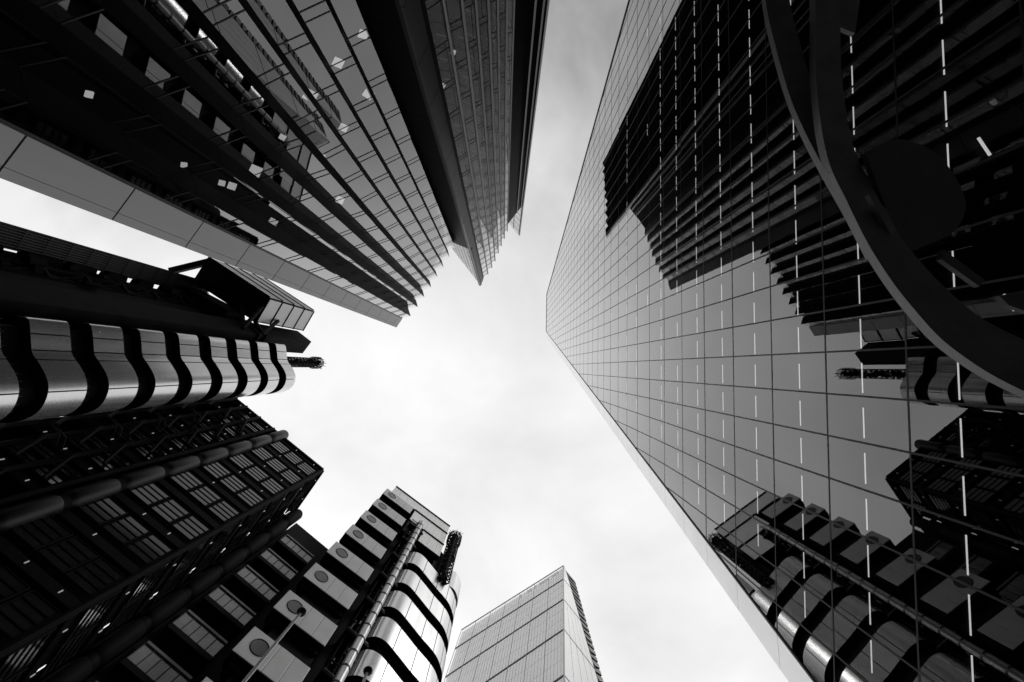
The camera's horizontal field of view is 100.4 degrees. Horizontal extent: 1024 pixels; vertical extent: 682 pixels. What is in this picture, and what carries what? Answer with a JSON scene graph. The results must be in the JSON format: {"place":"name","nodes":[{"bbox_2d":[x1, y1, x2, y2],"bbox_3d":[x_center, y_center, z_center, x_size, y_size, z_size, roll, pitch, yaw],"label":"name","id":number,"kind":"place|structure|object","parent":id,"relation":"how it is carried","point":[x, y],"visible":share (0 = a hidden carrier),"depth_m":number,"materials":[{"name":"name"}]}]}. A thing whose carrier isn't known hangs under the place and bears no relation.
{"place":"outdoors","nodes":[
{"label":"outdoors","id":0,"kind":"place"},
{"bbox_2d":[0,397,323,681],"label":"office block","id":1,"kind":"structure","parent":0,"point":[114,519],"depth_m":33.18,"materials":[{"name":"black glass"}]},
{"bbox_2d":[0,565,29,602],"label":"window","id":2,"kind":"structure","parent":1,"relation":"in","point":[10,583],"depth_m":23.90,"materials":[{"name":"black glass"}]},
{"bbox_2d":[3,667,27,681],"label":"window","id":3,"kind":"structure","parent":1,"relation":"in","point":[16,677],"depth_m":23.65,"materials":[{"name":"black glass"}]},
{"bbox_2d":[0,627,56,681],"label":"window","id":4,"kind":"structure","parent":1,"relation":"in","point":[23,656],"depth_m":23.04,"materials":[{"name":"black glass"}]},
{"bbox_2d":[0,590,59,640],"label":"window","id":5,"kind":"structure","parent":1,"relation":"in","point":[22,611],"depth_m":23.10,"materials":[{"name":"black glass"}]},
{"bbox_2d":[5,442,58,462],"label":"window","id":6,"kind":"structure","parent":1,"relation":"in","point":[40,448],"depth_m":31.42,"materials":[{"name":"black glass"}]},
{"bbox_2d":[9,515,73,550],"bbox_3d":[-30.106,12.250,27.357,2.129,2.400,0.138,38,-94,1],"label":"window","id":7,"kind":"structure","parent":1,"relation":"in","point":[36,533],"depth_m":27.27,"materials":[{"name":"black glass"}]},
{"bbox_2d":[29,460,83,484],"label":"window","id":8,"kind":"structure","parent":1,"relation":"in","point":[67,470],"depth_m":31.37,"materials":[{"name":"black glass"}]},
{"bbox_2d":[37,622,97,678],"bbox_3d":[-27.988,19.504,26.944,0.130,2.400,2.339,34,-94,1],"label":"window","id":9,"kind":"structure","parent":1,"relation":"in","point":[70,648],"depth_m":26.76,"materials":[{"name":"black glass"}]},
{"bbox_2d":[37,536,98,573],"bbox_3d":[-28.340,13.644,27.305,2.129,2.400,0.138,38,-94,1],"label":"window","id":10,"kind":"structure","parent":1,"relation":"in","point":[68,553],"depth_m":27.21,"materials":[{"name":"black glass"}]},
{"bbox_2d":[66,434,108,451],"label":"window","id":11,"kind":"structure","parent":1,"relation":"in","point":[97,442],"depth_m":35.58,"materials":[{"name":"black glass"}]},
{"bbox_2d":[64,589,122,641],"bbox_3d":[-26.528,17.360,27.109,0.130,2.400,2.339,34,-94,1],"label":"window","id":12,"kind":"structure","parent":1,"relation":"in","point":[93,614],"depth_m":26.91,"materials":[{"name":"black glass"}]},
{"bbox_2d":[65,557,124,596],"bbox_3d":[-26.575,15.039,27.254,2.129,2.400,0.138,38,-94,1],"label":"window","id":13,"kind":"structure","parent":1,"relation":"in","point":[95,575],"depth_m":27.16,"materials":[{"name":"black glass"}]},
{"bbox_2d":[77,496,128,524],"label":"window","id":14,"kind":"structure","parent":1,"relation":"in","point":[102,510],"depth_m":31.44,"materials":[{"name":"black glass"}]},
{"bbox_2d":[86,450,130,470],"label":"window","id":15,"kind":"structure","parent":1,"relation":"in","point":[96,458],"depth_m":35.52,"materials":[{"name":"black glass"}]},
{"bbox_2d":[101,515,150,544],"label":"window","id":16,"kind":"structure","parent":1,"relation":"in","point":[124,530],"depth_m":31.39,"materials":[{"name":"grey glass"}]},
{"bbox_2d":[102,590,149,635],"bbox_3d":[-28.074,19.766,31.105,0.130,2.400,2.339,34,-94,1],"label":"window","id":17,"kind":"structure","parent":1,"relation":"in","point":[128,610],"depth_m":30.90,"materials":[{"name":"black glass"}]},
{"bbox_2d":[112,427,148,442],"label":"window","id":18,"kind":"structure","parent":1,"relation":"in","point":[137,433],"depth_m":39.75,"materials":[{"name":"black glass"}]},
{"bbox_2d":[125,560,171,603],"bbox_3d":[-26.613,17.621,31.270,0.130,2.400,2.339,34,-94,1],"label":"window","id":19,"kind":"structure","parent":1,"relation":"in","point":[149,580],"depth_m":31.07,"materials":[{"name":"black glass"}]},
{"bbox_2d":[128,482,170,505],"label":"window","id":20,"kind":"structure","parent":1,"relation":"in","point":[148,493],"depth_m":35.60,"materials":[{"name":"grey glass"}]},
{"bbox_2d":[125,533,173,564],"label":"window","id":21,"kind":"structure","parent":1,"relation":"in","point":[151,548],"depth_m":31.32,"materials":[{"name":"grey glass"}]},
{"bbox_2d":[131,441,168,459],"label":"window","id":22,"kind":"structure","parent":1,"relation":"in","point":[139,448],"depth_m":39.67,"materials":[{"name":"black glass"}]},
{"bbox_2d":[150,421,181,434],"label":"window","id":23,"kind":"structure","parent":1,"relation":"in","point":[172,428],"depth_m":43.90,"materials":[{"name":"black glass"}]},
{"bbox_2d":[149,498,190,523],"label":"window","id":24,"kind":"structure","parent":1,"relation":"in","point":[169,510],"depth_m":35.57,"materials":[{"name":"grey glass"}]},
{"bbox_2d":[151,565,190,602],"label":"window","id":25,"kind":"structure","parent":1,"relation":"in","point":[173,580],"depth_m":35.06,"materials":[{"name":"black glass"}]},
{"bbox_2d":[167,435,199,450],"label":"window","id":26,"kind":"structure","parent":1,"relation":"in","point":[175,441],"depth_m":43.84,"materials":[{"name":"black glass"}]},
{"bbox_2d":[168,470,203,491],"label":"window","id":27,"kind":"structure","parent":1,"relation":"in","point":[186,480],"depth_m":39.79,"materials":[{"name":"grey glass"}]},
{"bbox_2d":[171,539,208,574],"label":"window","id":28,"kind":"structure","parent":1,"relation":"in","point":[189,557],"depth_m":35.22,"materials":[{"name":"black glass"}]},
{"bbox_2d":[171,514,210,541],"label":"window","id":29,"kind":"structure","parent":1,"relation":"in","point":[192,527],"depth_m":35.49,"materials":[{"name":"grey glass"}]},
{"bbox_2d":[181,417,207,428],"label":"window","id":30,"kind":"structure","parent":1,"relation":"in","point":[187,421],"depth_m":48.07,"materials":[{"name":"black glass"}]},
{"bbox_2d":[188,485,221,506],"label":"window","id":31,"kind":"structure","parent":1,"relation":"in","point":[204,495],"depth_m":39.74,"materials":[{"name":"grey glass"}]},
{"bbox_2d":[189,544,222,576],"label":"window","id":32,"kind":"structure","parent":1,"relation":"in","point":[206,560],"depth_m":39.22,"materials":[{"name":"black glass"}]},
{"bbox_2d":[197,429,224,443],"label":"window","id":33,"kind":"structure","parent":1,"relation":"in","point":[203,434],"depth_m":48.02,"materials":[{"name":"black glass"}]},
{"bbox_2d":[201,461,231,478],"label":"window","id":34,"kind":"structure","parent":1,"relation":"in","point":[217,470],"depth_m":43.94,"materials":[{"name":"grey glass"}]},
{"bbox_2d":[207,413,230,423],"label":"window","id":35,"kind":"structure","parent":1,"relation":"in","point":[219,415],"depth_m":52.24,"materials":[{"name":"black glass"}]},
{"bbox_2d":[207,521,238,552],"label":"window","id":36,"kind":"structure","parent":1,"relation":"in","point":[224,534],"depth_m":39.38,"materials":[{"name":"black glass"}]},
{"bbox_2d":[207,500,240,522],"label":"window","id":37,"kind":"structure","parent":1,"relation":"in","point":[223,510],"depth_m":39.69,"materials":[{"name":"grey glass"}]},
{"bbox_2d":[218,474,247,493],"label":"window","id":38,"kind":"structure","parent":1,"relation":"in","point":[232,482],"depth_m":43.90,"materials":[{"name":"grey glass"}]},
{"bbox_2d":[223,424,245,436],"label":"window","id":39,"kind":"structure","parent":1,"relation":"in","point":[234,427],"depth_m":52.19,"materials":[{"name":"grey glass"}]},
{"bbox_2d":[220,528,248,556],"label":"window","id":40,"kind":"structure","parent":1,"relation":"in","point":[236,539],"depth_m":43.36,"materials":[{"name":"black glass"}]},
{"bbox_2d":[229,410,250,419],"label":"window","id":41,"kind":"structure","parent":1,"relation":"in","point":[234,413],"depth_m":56.40,"materials":[{"name":"black glass"}]},
{"bbox_2d":[228,453,254,469],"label":"window","id":42,"kind":"structure","parent":1,"relation":"in","point":[240,460],"depth_m":48.09,"materials":[{"name":"grey glass"}]},
{"bbox_2d":[236,507,262,534],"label":"window","id":43,"kind":"structure","parent":1,"relation":"in","point":[251,518],"depth_m":43.55,"materials":[{"name":"black glass"}]},
{"bbox_2d":[236,487,264,507],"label":"window","id":44,"kind":"structure","parent":1,"relation":"in","point":[248,496],"depth_m":43.86,"materials":[{"name":"grey glass"}]},
{"bbox_2d":[243,420,264,431],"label":"window","id":45,"kind":"structure","parent":1,"relation":"in","point":[253,422],"depth_m":56.70,"materials":[{"name":"grey glass"}]},
{"bbox_2d":[244,465,269,481],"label":"window","id":46,"kind":"structure","parent":1,"relation":"in","point":[255,472],"depth_m":48.07,"materials":[{"name":"grey glass"}]},
{"bbox_2d":[246,514,269,539],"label":"window","id":47,"kind":"structure","parent":1,"relation":"in","point":[259,524],"depth_m":47.53,"materials":[{"name":"black glass"}]},
{"bbox_2d":[250,447,273,460],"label":"window","id":48,"kind":"structure","parent":1,"relation":"in","point":[260,452],"depth_m":52.22,"materials":[{"name":"grey glass"}]},
{"bbox_2d":[259,477,284,494],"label":"window","id":49,"kind":"structure","parent":1,"relation":"in","point":[271,485],"depth_m":48.02,"materials":[{"name":"grey glass"}]},
{"bbox_2d":[260,495,283,519],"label":"window","id":50,"kind":"structure","parent":1,"relation":"in","point":[272,506],"depth_m":47.69,"materials":[{"name":"black glass"}]},
{"bbox_2d":[265,457,287,472],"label":"window","id":51,"kind":"structure","parent":1,"relation":"in","point":[274,463],"depth_m":52.24,"materials":[{"name":"grey glass"}]},
{"bbox_2d":[267,503,287,525],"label":"window","id":52,"kind":"structure","parent":1,"relation":"in","point":[277,514],"depth_m":51.68,"materials":[{"name":"black glass"}]},
{"bbox_2d":[269,441,290,453],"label":"window","id":53,"kind":"structure","parent":1,"relation":"in","point":[278,446],"depth_m":56.38,"materials":[{"name":"grey glass"}]},
{"bbox_2d":[279,469,301,484],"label":"window","id":54,"kind":"structure","parent":1,"relation":"in","point":[288,474],"depth_m":52.18,"materials":[{"name":"grey glass"}]},
{"bbox_2d":[280,485,300,506],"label":"window","id":55,"kind":"structure","parent":1,"relation":"in","point":[291,494],"depth_m":51.86,"materials":[{"name":"black glass"}]},
{"bbox_2d":[283,451,303,464],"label":"window","id":56,"kind":"structure","parent":1,"relation":"in","point":[291,456],"depth_m":56.39,"materials":[{"name":"grey glass"}]},
{"bbox_2d":[285,493,303,513],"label":"window","id":57,"kind":"structure","parent":1,"relation":"in","point":[296,500],"depth_m":55.84,"materials":[{"name":"black glass"}]},
{"bbox_2d":[296,461,315,475],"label":"window","id":58,"kind":"structure","parent":1,"relation":"in","point":[304,467],"depth_m":56.33,"materials":[{"name":"grey glass"}]},
{"bbox_2d":[297,477,315,496],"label":"window","id":59,"kind":"structure","parent":1,"relation":"in","point":[308,483],"depth_m":56.00,"materials":[{"name":"black glass"}]},
{"bbox_2d":[30,514,327,681],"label":"office wing","id":60,"kind":"structure","parent":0,"point":[201,636],"depth_m":38.13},
{"bbox_2d":[127,641,192,681],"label":"window","id":61,"kind":"structure","parent":60,"relation":"in","point":[167,664],"depth_m":31.82,"materials":[{"name":"grey glass"}]},
{"bbox_2d":[173,609,227,659],"bbox_3d":[-26.163,24.525,35.676,4.465,2.170,0.143,39,-94,1],"label":"window","id":62,"kind":"structure","parent":60,"relation":"in","point":[207,642],"depth_m":35.90,"materials":[{"name":"grey glass"}]},
{"bbox_2d":[208,585,255,627],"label":"window","id":63,"kind":"structure","parent":60,"relation":"in","point":[224,601],"depth_m":40.14,"materials":[{"name":"grey glass"}]},
{"bbox_2d":[237,565,278,602],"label":"window","id":64,"kind":"structure","parent":60,"relation":"in","point":[252,578],"depth_m":44.36,"materials":[{"name":"grey glass"}]},
{"bbox_2d":[260,548,297,581],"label":"window","id":65,"kind":"structure","parent":60,"relation":"in","point":[284,567],"depth_m":48.58,"materials":[{"name":"grey glass"}]},
{"bbox_2d":[280,534,313,563],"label":"window","id":66,"kind":"structure","parent":60,"relation":"in","point":[287,538],"depth_m":52.84,"materials":[{"name":"grey glass"}]},
{"bbox_2d":[0,0,787,681],"label":"sky","id":67,"kind":"structure","parent":0,"point":[466,406],"materials":[{"name":"white"}]},
{"bbox_2d":[546,0,1023,681],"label":"glass tower","id":68,"kind":"structure","parent":0,"point":[816,432],"depth_m":21.05,"materials":[{"name":"black glass"}]},
{"label":"ground","id":69,"kind":"structure","parent":0,"visible":0},
{"bbox_2d":[0,221,239,318],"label":"lift shaft","id":70,"kind":"object","parent":69,"relation":"on","point":[42,259],"visible":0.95,"depth_m":44.33,"materials":[{"name":"black metal"}]},
{"bbox_2d":[168,257,314,330],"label":"plant room","id":71,"kind":"object","parent":70,"relation":"on","point":[232,286],"visible":0.95,"depth_m":61.73,"materials":[{"name":"metal"}]},
{"bbox_2d":[0,315,295,423],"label":"stair tower","id":72,"kind":"structure","parent":69,"relation":"on","point":[50,368],"depth_m":35.32,"materials":[{"name":"metal"}]},
{"bbox_2d":[287,356,326,368],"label":"crane mast","id":73,"kind":"object","parent":72,"relation":"on","point":[312,362],"visible":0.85,"depth_m":73.54,"materials":[{"name":"black metal"}]},
{"bbox_2d":[0,277,310,352],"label":"concrete column","id":74,"kind":"structure","parent":69,"relation":"on","point":[23,298],"depth_m":40.30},
{"bbox_2d":[242,607,305,681],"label":"flagpole","id":75,"kind":"object","parent":69,"relation":"on","point":[301,611],"visible":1,"depth_m":11.80,"materials":[{"name":"grey metal"}]},
{"bbox_2d":[0,0,549,326],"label":"stepped tower","id":76,"kind":"structure","parent":69,"relation":"on","point":[369,158],"depth_m":21.77,"materials":[{"name":"grey glass"}]},
{"bbox_2d":[202,486,449,681],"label":"pod tower","id":77,"kind":"structure","parent":69,"relation":"on","point":[346,586],"depth_m":41.76,"materials":[{"name":"metal"}]},
{"bbox_2d":[362,666,372,681],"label":"flagpole","id":78,"kind":"object","parent":69,"relation":"on","point":[367,670],"visible":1,"depth_m":13.22,"materials":[{"name":"grey metal"}]},
{"bbox_2d":[344,552,460,681],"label":"stair tower","id":79,"kind":"structure","parent":69,"relation":"on","point":[407,639],"depth_m":46.30,"materials":[{"name":"metal"}]},
{"bbox_2d":[437,529,462,585],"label":"crane mast","id":80,"kind":"object","parent":79,"relation":"on","point":[449,555],"visible":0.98,"depth_m":65.44,"materials":[{"name":"black metal"}]},
{"bbox_2d":[444,565,603,681],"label":"glass high rise","id":81,"kind":"structure","parent":69,"relation":"on","point":[538,632],"depth_m":119.06,"materials":[{"name":"white glass"}]},
{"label":"pavement","id":82,"kind":"structure","parent":0,"visible":0},
{"bbox_2d":[761,0,1023,397],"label":"street sculpture","id":83,"kind":"object","parent":82,"relation":"on","point":[904,206],"visible":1,"depth_m":4.99,"materials":[{"name":"metal"}]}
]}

